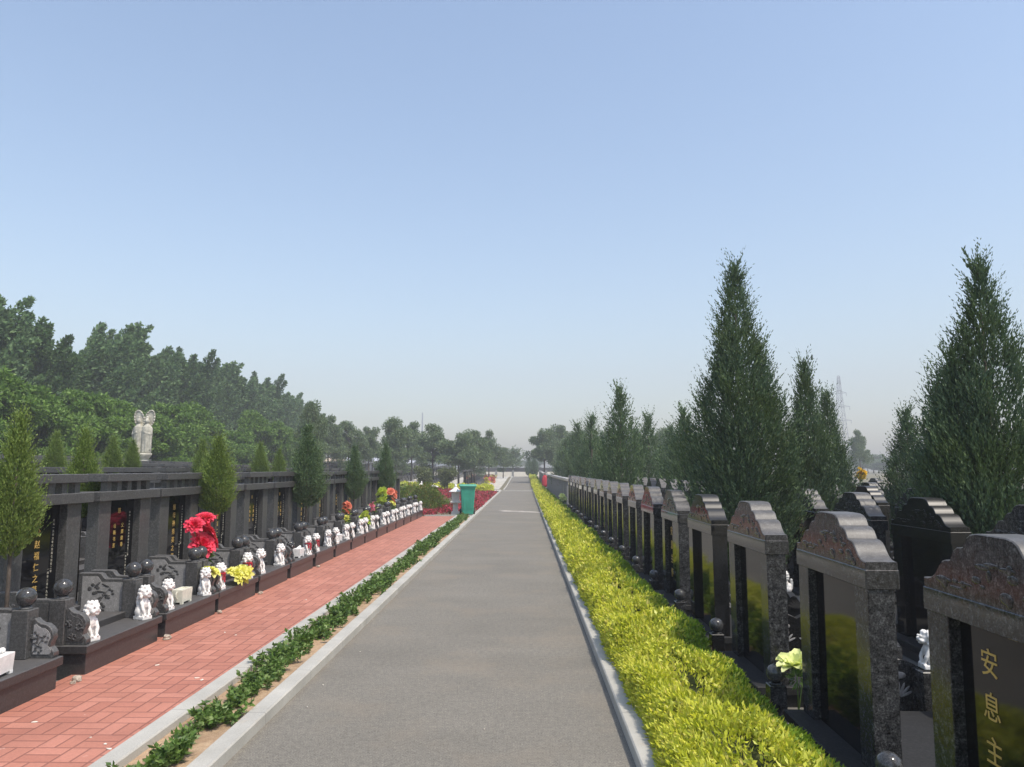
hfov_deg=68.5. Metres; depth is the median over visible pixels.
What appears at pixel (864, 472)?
flower bouquet
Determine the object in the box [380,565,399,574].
shrub
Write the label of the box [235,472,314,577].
tombstone
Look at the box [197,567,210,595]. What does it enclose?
stone lion
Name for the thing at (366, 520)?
stone lion
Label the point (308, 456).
young conifer
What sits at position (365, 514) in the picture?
flower bouquet
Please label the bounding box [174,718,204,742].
shrub
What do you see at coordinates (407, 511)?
stone lion
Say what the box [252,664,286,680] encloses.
shrub
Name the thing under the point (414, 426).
broadleaf tree
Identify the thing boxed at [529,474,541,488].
golden hedge
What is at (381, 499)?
flower bouquet
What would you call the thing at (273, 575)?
tombstone
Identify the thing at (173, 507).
tombstone
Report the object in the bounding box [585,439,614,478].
conifer
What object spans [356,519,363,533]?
stone lion
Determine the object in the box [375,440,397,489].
young conifer
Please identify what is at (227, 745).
kerb
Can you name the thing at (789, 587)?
stone lion
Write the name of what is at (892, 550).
crested grave
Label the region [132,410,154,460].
stone statue
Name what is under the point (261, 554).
stone lion
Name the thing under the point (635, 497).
crested grave
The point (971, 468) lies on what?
conifer
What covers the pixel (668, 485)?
crested grave
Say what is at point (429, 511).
red bedding
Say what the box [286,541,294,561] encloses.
stone lion
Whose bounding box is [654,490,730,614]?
crested grave
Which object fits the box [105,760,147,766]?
shrub
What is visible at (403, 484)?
flower bouquet
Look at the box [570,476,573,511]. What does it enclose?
crested grave
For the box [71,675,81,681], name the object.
rubble stone
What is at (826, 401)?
conifer
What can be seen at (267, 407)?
poplar
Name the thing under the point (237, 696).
shrub
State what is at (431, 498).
round shrub
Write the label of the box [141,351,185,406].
poplar
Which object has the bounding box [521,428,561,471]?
broadleaf tree
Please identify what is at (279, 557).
stone lion
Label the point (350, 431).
broadleaf tree
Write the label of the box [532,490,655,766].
kerb
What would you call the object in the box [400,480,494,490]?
clipped hedge
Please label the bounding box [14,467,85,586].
tombstone
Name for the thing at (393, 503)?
flower bouquet
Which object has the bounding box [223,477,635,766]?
path
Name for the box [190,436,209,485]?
young conifer
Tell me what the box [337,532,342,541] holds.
offering box
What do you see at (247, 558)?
stone lion
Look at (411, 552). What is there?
shrub
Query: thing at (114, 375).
poplar
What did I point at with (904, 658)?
grave terrace
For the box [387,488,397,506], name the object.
flower bouquet
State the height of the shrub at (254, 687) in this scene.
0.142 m
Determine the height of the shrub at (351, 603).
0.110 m
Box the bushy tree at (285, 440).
[265,421,297,467]
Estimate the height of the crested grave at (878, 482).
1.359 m
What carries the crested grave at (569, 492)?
on the ground
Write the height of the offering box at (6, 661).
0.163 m
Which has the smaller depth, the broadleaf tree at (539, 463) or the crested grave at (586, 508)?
the crested grave at (586, 508)
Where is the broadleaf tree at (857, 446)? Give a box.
[847,428,874,467]
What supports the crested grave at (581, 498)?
on the ground
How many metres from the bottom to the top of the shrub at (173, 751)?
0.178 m
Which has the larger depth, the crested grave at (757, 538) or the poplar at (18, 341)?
the poplar at (18, 341)
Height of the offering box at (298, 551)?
0.163 m
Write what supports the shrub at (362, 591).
on the soil strip
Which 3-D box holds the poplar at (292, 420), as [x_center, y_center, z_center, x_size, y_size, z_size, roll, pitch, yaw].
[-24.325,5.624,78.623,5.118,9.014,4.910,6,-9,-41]
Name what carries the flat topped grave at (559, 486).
on the ground
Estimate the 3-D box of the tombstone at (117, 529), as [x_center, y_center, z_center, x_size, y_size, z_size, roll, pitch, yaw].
[-3.641,1.655,7.324,1.160,1.545,1.150,0,-6,1]
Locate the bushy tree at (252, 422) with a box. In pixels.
[235,409,277,464]
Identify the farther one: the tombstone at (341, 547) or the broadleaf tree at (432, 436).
the broadleaf tree at (432, 436)
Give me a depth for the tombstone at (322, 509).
14.84 m
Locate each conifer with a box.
[0,401,53,607]
[36,428,69,473]
[56,421,107,600]
[99,434,126,473]
[123,437,142,466]
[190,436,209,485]
[197,429,242,532]
[248,438,272,471]
[271,446,286,479]
[285,415,333,522]
[341,442,372,509]
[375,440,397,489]
[524,460,530,475]
[530,458,539,474]
[547,437,570,483]
[558,418,588,477]
[566,406,605,477]
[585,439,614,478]
[591,379,650,488]
[631,405,669,481]
[652,399,707,485]
[652,422,683,478]
[659,245,824,581]
[776,344,850,520]
[810,379,867,492]
[871,396,922,544]
[895,238,1023,533]
[896,353,977,510]
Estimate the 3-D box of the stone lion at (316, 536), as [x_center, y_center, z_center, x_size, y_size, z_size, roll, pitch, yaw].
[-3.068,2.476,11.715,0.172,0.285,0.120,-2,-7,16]
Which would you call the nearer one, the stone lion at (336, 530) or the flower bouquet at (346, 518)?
the stone lion at (336, 530)
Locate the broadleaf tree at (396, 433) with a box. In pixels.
[372,416,423,474]
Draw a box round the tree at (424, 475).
[413,465,434,484]
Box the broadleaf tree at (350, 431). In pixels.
[329,421,372,467]
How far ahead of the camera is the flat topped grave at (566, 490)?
28.41 m
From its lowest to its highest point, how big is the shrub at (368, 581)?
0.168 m
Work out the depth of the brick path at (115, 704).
5.54 m
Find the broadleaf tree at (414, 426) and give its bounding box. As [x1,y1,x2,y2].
[403,420,428,480]
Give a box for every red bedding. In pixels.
[422,508,438,514]
[436,489,496,514]
[438,487,476,498]
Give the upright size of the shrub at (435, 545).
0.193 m
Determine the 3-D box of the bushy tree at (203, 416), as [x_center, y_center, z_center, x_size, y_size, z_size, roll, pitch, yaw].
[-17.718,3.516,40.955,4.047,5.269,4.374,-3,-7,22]
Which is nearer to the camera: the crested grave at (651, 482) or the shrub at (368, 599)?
the shrub at (368, 599)
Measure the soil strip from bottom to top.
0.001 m
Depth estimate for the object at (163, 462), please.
21.60 m
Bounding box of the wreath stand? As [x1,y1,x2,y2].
[542,473,546,486]
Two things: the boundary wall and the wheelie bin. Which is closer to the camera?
the wheelie bin
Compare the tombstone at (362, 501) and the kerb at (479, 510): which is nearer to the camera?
the tombstone at (362, 501)
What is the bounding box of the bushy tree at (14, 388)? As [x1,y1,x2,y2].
[0,363,50,453]
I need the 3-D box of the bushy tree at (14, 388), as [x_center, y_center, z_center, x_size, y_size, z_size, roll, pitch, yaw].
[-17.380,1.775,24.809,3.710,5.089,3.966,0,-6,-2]
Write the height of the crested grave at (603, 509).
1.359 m
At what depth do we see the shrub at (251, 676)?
5.23 m
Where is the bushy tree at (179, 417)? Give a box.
[147,402,213,461]
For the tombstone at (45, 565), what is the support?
on the ground
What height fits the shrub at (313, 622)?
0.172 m
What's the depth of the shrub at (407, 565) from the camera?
11.40 m
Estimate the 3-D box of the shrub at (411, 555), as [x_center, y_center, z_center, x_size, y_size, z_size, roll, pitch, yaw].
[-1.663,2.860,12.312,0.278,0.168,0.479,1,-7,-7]
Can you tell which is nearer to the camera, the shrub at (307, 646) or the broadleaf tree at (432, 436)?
the shrub at (307, 646)
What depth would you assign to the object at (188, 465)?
18.50 m
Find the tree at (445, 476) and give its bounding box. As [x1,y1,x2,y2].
[435,466,458,488]
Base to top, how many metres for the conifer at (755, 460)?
4.139 m
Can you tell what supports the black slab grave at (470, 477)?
on the ground
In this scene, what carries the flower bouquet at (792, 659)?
on the crested grave at (757, 538)
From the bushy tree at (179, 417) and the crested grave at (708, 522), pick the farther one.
the bushy tree at (179, 417)
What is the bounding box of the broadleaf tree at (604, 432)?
[597,430,613,457]
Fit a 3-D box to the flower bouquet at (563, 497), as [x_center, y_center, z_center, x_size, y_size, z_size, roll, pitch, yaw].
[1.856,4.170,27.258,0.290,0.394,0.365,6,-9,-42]
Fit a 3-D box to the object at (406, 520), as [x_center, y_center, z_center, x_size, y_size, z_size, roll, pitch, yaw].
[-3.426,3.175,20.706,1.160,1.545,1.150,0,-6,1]
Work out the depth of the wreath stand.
54.03 m
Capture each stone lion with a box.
[83,600,100,641]
[133,584,151,620]
[162,578,174,610]
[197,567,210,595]
[216,562,226,589]
[241,552,252,578]
[256,548,265,573]
[273,543,284,565]
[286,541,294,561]
[303,536,311,554]
[313,533,319,551]
[323,530,331,546]
[333,527,338,543]
[342,524,349,539]
[349,522,355,537]
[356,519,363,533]
[363,517,368,531]
[368,515,374,528]
[380,512,386,524]
[389,510,394,520]
[398,507,402,517]
[405,505,409,514]
[412,503,415,511]
[418,501,422,509]
[786,571,792,591]
[916,629,929,669]
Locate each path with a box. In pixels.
[0,516,453,766]
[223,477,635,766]
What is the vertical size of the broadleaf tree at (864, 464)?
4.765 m
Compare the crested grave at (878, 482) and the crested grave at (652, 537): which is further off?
the crested grave at (878, 482)
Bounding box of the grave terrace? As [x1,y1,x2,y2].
[788,655,917,723]
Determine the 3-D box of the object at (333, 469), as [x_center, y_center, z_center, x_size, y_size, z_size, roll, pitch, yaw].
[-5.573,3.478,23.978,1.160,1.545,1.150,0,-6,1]
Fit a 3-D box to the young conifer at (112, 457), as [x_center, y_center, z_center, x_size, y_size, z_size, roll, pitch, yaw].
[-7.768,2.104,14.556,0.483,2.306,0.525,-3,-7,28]
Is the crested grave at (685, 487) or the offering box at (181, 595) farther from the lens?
the crested grave at (685, 487)
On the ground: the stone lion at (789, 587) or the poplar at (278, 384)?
the poplar at (278, 384)
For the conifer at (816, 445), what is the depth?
10.34 m
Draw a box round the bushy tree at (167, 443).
[144,413,194,461]
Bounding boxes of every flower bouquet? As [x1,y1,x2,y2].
[183,512,218,562]
[202,566,220,577]
[226,564,254,584]
[339,501,351,522]
[343,514,351,523]
[359,510,370,524]
[367,501,377,512]
[375,486,387,504]
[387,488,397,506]
[389,501,395,509]
[400,482,406,497]
[559,493,567,502]
[775,648,802,708]
[855,467,867,481]
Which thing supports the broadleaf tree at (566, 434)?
on the ground
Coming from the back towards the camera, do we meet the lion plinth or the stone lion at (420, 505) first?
the stone lion at (420, 505)
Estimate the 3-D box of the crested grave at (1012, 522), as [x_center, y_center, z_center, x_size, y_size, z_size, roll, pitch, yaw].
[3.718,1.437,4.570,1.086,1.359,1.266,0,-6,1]
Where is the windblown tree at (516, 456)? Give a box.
[508,446,522,469]
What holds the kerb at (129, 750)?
on the ground
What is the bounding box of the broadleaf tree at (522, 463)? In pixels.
[509,451,525,466]
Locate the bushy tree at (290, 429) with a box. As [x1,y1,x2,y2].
[284,426,299,444]
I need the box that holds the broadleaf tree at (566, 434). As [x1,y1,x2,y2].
[561,430,586,461]
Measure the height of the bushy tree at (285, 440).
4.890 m
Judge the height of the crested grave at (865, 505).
1.359 m
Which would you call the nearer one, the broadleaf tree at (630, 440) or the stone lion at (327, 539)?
the stone lion at (327, 539)
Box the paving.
[408,477,507,488]
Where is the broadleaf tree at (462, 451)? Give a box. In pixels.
[434,432,482,483]
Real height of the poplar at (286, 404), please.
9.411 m
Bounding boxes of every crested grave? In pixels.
[567,475,572,507]
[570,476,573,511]
[572,476,578,512]
[576,477,579,515]
[579,477,585,520]
[582,478,590,524]
[587,479,594,528]
[593,479,601,534]
[599,480,608,541]
[604,481,617,549]
[616,483,629,559]
[626,485,643,572]
[636,487,729,589]
[640,477,647,490]
[646,478,655,486]
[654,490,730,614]
[655,479,665,499]
[665,479,677,493]
[679,480,690,507]
[686,494,801,651]
[718,501,914,722]
[779,491,789,582]
[784,511,935,766]
[788,489,896,604]
[826,485,893,560]
[831,492,897,631]
[854,486,890,557]
[860,482,886,499]
[870,480,891,525]
[891,497,971,661]
[894,488,913,514]
[923,534,1023,766]
[986,505,1023,534]
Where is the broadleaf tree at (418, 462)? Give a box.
[409,458,436,464]
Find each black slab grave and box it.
[463,470,478,484]
[467,470,479,484]
[469,470,480,483]
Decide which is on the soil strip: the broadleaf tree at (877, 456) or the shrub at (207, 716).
the shrub at (207, 716)
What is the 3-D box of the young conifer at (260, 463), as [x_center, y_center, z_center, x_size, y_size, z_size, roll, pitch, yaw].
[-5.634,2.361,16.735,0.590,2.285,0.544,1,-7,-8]
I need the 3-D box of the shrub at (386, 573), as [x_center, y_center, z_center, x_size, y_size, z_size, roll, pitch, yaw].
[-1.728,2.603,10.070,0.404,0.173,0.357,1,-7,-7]
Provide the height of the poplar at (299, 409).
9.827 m
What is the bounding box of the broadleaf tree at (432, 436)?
[409,423,448,476]
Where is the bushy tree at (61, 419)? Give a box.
[23,384,101,455]
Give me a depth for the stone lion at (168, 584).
6.86 m
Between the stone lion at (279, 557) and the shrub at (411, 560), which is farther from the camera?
the shrub at (411, 560)
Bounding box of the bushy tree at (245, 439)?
[223,430,267,464]
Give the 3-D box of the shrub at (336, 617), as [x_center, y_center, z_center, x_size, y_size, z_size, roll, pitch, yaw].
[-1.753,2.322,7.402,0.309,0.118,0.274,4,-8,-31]
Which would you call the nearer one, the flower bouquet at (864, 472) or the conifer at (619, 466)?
the conifer at (619, 466)
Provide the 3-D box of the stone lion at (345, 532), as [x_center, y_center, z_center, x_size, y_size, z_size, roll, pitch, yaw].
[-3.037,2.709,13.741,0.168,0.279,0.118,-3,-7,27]
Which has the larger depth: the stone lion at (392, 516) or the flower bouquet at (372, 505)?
the stone lion at (392, 516)
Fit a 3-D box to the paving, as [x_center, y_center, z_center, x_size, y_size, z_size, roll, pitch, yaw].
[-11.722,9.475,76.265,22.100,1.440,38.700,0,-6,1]
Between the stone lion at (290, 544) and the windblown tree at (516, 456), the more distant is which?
the windblown tree at (516, 456)
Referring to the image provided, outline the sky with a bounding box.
[0,0,1023,468]
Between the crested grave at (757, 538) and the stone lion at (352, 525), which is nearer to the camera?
the crested grave at (757, 538)
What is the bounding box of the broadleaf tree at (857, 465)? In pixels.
[848,459,868,470]
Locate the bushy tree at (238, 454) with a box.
[211,433,246,467]
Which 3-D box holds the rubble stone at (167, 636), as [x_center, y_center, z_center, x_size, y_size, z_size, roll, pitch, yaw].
[-3.031,2.232,6.609,0.076,0.056,0.073,6,-9,-41]
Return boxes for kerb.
[88,515,456,766]
[187,515,474,766]
[424,515,455,515]
[472,490,501,516]
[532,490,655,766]
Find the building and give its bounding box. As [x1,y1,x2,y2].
[406,459,457,469]
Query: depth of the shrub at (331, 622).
7.22 m
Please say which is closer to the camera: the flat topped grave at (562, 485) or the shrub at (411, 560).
the shrub at (411, 560)
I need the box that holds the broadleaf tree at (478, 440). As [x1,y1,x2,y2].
[459,428,493,482]
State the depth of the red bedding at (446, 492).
39.47 m
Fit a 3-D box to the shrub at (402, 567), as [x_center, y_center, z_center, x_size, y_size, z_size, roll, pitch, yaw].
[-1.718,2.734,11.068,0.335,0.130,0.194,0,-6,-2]
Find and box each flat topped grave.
[558,477,560,499]
[561,477,566,500]
[564,478,568,506]
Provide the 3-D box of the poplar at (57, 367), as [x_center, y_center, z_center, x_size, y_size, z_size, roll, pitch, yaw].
[-24.016,1.049,37.849,4.706,9.183,4.656,2,-7,-16]
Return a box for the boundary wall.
[459,468,560,476]
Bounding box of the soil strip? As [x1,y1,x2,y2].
[124,517,468,766]
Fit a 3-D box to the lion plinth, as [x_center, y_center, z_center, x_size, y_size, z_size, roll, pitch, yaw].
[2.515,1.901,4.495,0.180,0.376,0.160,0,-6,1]
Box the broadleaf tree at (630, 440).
[625,426,645,463]
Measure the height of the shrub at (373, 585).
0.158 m
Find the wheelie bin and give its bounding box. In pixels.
[459,484,476,513]
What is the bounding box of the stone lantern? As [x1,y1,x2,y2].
[449,484,460,514]
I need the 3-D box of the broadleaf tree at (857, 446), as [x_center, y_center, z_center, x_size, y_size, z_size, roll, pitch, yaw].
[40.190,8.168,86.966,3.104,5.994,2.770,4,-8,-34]
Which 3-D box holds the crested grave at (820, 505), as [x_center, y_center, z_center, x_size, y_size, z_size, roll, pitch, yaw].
[3.781,1.887,8.534,1.086,1.359,1.266,0,-6,1]
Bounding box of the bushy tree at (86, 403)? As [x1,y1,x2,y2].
[42,388,131,458]
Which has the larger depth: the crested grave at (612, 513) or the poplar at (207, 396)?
the poplar at (207, 396)
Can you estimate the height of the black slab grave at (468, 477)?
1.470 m
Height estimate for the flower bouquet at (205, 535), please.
0.735 m
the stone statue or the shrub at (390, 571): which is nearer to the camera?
the shrub at (390, 571)
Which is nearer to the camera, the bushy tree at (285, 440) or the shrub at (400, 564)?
the shrub at (400, 564)
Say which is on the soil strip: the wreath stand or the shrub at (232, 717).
the shrub at (232, 717)
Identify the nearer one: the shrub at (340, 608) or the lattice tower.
the shrub at (340, 608)
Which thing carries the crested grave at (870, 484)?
on the ground
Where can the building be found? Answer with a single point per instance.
(434, 465)
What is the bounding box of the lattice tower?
[830,376,851,450]
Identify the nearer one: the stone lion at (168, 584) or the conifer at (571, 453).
the stone lion at (168, 584)
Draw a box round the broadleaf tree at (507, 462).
[494,446,515,477]
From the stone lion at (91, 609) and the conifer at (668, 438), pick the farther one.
the conifer at (668, 438)
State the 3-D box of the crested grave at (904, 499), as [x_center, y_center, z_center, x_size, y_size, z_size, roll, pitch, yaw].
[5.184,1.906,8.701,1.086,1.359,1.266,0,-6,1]
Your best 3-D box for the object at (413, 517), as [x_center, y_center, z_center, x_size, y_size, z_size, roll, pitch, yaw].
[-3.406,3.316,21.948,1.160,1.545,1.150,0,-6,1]
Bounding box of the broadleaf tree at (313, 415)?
[289,399,328,466]
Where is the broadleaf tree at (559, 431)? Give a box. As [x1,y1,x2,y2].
[548,423,571,470]
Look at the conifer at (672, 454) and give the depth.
18.42 m
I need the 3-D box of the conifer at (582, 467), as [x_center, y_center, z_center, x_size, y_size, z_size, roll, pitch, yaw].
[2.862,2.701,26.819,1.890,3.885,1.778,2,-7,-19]
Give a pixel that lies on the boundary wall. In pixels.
(515, 472)
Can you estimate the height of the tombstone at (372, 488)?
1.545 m
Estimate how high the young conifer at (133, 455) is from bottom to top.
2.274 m
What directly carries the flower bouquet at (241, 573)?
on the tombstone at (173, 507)
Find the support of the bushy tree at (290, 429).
on the ground
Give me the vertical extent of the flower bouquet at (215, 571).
0.311 m
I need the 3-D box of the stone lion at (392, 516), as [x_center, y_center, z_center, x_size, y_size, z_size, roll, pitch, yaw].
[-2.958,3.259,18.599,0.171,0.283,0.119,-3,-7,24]
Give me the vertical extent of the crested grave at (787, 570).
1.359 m
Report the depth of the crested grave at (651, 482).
19.11 m
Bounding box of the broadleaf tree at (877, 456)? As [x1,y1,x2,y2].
[870,454,888,470]
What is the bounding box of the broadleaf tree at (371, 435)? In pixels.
[359,426,382,474]
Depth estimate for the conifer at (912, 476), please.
8.11 m
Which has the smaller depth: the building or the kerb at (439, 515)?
the kerb at (439, 515)
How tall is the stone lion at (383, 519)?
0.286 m
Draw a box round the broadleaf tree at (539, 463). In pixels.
[524,458,546,467]
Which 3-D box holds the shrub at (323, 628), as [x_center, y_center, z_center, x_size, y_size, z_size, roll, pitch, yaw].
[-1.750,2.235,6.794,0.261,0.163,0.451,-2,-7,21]
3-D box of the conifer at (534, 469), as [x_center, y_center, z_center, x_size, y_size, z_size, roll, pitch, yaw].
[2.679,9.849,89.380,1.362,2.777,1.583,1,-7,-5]
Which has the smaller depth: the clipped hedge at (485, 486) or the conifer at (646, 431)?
the conifer at (646, 431)
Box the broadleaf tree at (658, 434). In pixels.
[646,427,668,461]
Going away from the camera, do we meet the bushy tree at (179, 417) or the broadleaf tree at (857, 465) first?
the bushy tree at (179, 417)
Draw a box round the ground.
[422,469,1023,515]
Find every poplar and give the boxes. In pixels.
[0,293,45,386]
[13,316,92,441]
[37,340,97,439]
[76,333,155,414]
[84,321,160,414]
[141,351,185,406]
[151,345,208,404]
[176,346,220,422]
[200,363,234,430]
[205,360,253,431]
[229,379,257,422]
[245,371,287,421]
[246,377,285,425]
[276,392,296,430]
[281,395,301,429]
[282,392,303,430]
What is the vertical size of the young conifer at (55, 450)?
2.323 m
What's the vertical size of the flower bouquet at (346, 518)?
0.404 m
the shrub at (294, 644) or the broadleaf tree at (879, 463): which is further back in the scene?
the broadleaf tree at (879, 463)
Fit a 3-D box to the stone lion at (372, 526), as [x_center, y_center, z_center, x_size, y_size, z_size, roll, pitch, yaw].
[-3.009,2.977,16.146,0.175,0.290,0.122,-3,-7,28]
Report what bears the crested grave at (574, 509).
on the ground
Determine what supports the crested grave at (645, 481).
on the ground
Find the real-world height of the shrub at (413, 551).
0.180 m
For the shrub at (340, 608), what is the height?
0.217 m
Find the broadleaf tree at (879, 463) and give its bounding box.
[870,459,897,473]
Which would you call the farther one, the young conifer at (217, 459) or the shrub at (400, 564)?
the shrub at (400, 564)
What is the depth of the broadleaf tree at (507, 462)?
87.41 m
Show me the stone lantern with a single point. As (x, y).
(455, 491)
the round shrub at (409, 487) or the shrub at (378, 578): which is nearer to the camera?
the shrub at (378, 578)
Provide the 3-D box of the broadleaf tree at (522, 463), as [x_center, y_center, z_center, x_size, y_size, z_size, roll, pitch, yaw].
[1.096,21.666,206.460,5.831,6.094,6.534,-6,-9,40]
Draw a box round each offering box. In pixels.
[0,647,14,674]
[171,587,192,604]
[293,545,303,557]
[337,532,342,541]
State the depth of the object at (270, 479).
18.19 m
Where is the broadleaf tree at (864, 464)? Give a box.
[853,455,873,469]
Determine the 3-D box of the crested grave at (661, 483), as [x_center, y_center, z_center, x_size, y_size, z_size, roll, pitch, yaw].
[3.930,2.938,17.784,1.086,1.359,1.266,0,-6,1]
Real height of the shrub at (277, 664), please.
0.166 m
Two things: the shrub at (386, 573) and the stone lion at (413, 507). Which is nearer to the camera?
the shrub at (386, 573)
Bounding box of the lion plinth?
[910,666,932,710]
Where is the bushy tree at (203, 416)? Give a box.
[177,401,225,442]
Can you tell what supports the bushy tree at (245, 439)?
on the ground
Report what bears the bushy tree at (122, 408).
on the ground
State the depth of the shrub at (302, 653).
5.91 m
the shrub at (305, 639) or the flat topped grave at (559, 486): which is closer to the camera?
the shrub at (305, 639)
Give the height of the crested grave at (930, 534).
1.359 m
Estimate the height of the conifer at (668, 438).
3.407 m
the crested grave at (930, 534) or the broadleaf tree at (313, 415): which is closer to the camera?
the crested grave at (930, 534)
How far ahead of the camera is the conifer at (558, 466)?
43.61 m
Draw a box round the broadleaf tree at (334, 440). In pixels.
[322,414,346,467]
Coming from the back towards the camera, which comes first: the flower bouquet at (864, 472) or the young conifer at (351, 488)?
the flower bouquet at (864, 472)
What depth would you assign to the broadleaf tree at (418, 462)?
161.38 m
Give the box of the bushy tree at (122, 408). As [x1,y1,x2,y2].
[101,397,161,458]
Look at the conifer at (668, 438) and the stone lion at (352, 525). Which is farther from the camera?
the conifer at (668, 438)
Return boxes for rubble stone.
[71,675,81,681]
[162,634,171,639]
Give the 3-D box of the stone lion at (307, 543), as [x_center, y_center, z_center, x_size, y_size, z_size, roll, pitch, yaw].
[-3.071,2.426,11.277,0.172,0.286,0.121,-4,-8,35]
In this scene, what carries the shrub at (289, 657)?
on the soil strip
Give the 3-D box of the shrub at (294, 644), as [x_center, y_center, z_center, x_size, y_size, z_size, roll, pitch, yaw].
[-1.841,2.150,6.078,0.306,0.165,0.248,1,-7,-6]
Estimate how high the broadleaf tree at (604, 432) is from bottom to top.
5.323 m
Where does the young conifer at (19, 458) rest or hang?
on the ground
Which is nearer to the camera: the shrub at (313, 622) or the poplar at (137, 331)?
the shrub at (313, 622)
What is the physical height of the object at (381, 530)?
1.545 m
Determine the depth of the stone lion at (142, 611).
6.43 m
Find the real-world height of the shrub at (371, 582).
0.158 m
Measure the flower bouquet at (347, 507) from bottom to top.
0.650 m
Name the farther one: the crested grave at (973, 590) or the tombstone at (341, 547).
the tombstone at (341, 547)
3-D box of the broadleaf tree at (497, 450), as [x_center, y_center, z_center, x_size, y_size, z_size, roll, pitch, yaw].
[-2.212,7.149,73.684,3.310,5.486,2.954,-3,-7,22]
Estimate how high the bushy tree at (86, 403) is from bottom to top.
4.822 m
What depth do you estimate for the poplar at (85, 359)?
41.96 m
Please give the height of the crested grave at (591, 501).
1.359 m
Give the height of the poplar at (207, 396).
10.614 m
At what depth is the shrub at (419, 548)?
13.44 m
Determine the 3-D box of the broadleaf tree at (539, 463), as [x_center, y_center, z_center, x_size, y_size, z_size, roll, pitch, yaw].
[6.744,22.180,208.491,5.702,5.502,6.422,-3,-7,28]
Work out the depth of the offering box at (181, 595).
7.17 m
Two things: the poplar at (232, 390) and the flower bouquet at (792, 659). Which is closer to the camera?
the flower bouquet at (792, 659)
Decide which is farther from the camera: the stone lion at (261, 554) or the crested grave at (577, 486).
the crested grave at (577, 486)
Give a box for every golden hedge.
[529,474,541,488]
[533,485,843,766]
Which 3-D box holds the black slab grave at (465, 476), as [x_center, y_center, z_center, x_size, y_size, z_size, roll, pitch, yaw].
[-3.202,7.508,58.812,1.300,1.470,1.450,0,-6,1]
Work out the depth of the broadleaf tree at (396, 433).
59.30 m
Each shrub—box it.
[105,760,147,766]
[142,726,200,766]
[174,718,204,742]
[186,696,229,729]
[197,697,254,724]
[225,684,251,707]
[236,666,276,689]
[238,674,264,695]
[248,650,286,671]
[251,643,300,669]
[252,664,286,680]
[265,639,301,654]
[278,645,307,661]
[282,626,317,645]
[284,638,314,653]
[293,625,333,640]
[301,616,329,629]
[307,618,335,639]
[315,614,349,623]
[325,601,350,618]
[325,617,347,628]
[336,592,373,602]
[336,603,359,615]
[339,591,364,605]
[340,600,357,605]
[351,586,367,599]
[356,583,387,594]
[358,582,389,591]
[361,579,382,585]
[362,575,392,583]
[369,571,397,582]
[371,574,396,586]
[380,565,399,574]
[385,565,406,571]
[385,569,394,574]
[392,562,404,567]
[394,561,411,568]
[399,557,422,563]
[400,486,408,497]
[403,482,449,503]
[404,481,449,508]
[404,551,418,558]
[404,554,417,559]
[406,548,427,555]
[412,544,428,552]
[414,539,437,547]
[419,541,432,550]
[424,534,440,542]
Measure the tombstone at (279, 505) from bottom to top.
1.545 m
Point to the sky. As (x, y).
(481, 216)
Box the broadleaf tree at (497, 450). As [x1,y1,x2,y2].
[480,429,506,476]
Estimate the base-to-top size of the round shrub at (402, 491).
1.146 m
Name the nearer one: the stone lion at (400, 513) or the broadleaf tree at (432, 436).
the stone lion at (400, 513)
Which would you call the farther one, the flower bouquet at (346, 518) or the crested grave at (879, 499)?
the flower bouquet at (346, 518)
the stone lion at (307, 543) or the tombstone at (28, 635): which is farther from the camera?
the stone lion at (307, 543)
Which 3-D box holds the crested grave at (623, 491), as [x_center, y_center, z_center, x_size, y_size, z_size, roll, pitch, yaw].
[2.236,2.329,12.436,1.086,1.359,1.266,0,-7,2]
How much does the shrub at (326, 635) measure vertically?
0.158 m
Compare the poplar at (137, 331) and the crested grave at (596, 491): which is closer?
the crested grave at (596, 491)
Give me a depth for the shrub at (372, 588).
9.11 m
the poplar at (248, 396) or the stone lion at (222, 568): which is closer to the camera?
the stone lion at (222, 568)

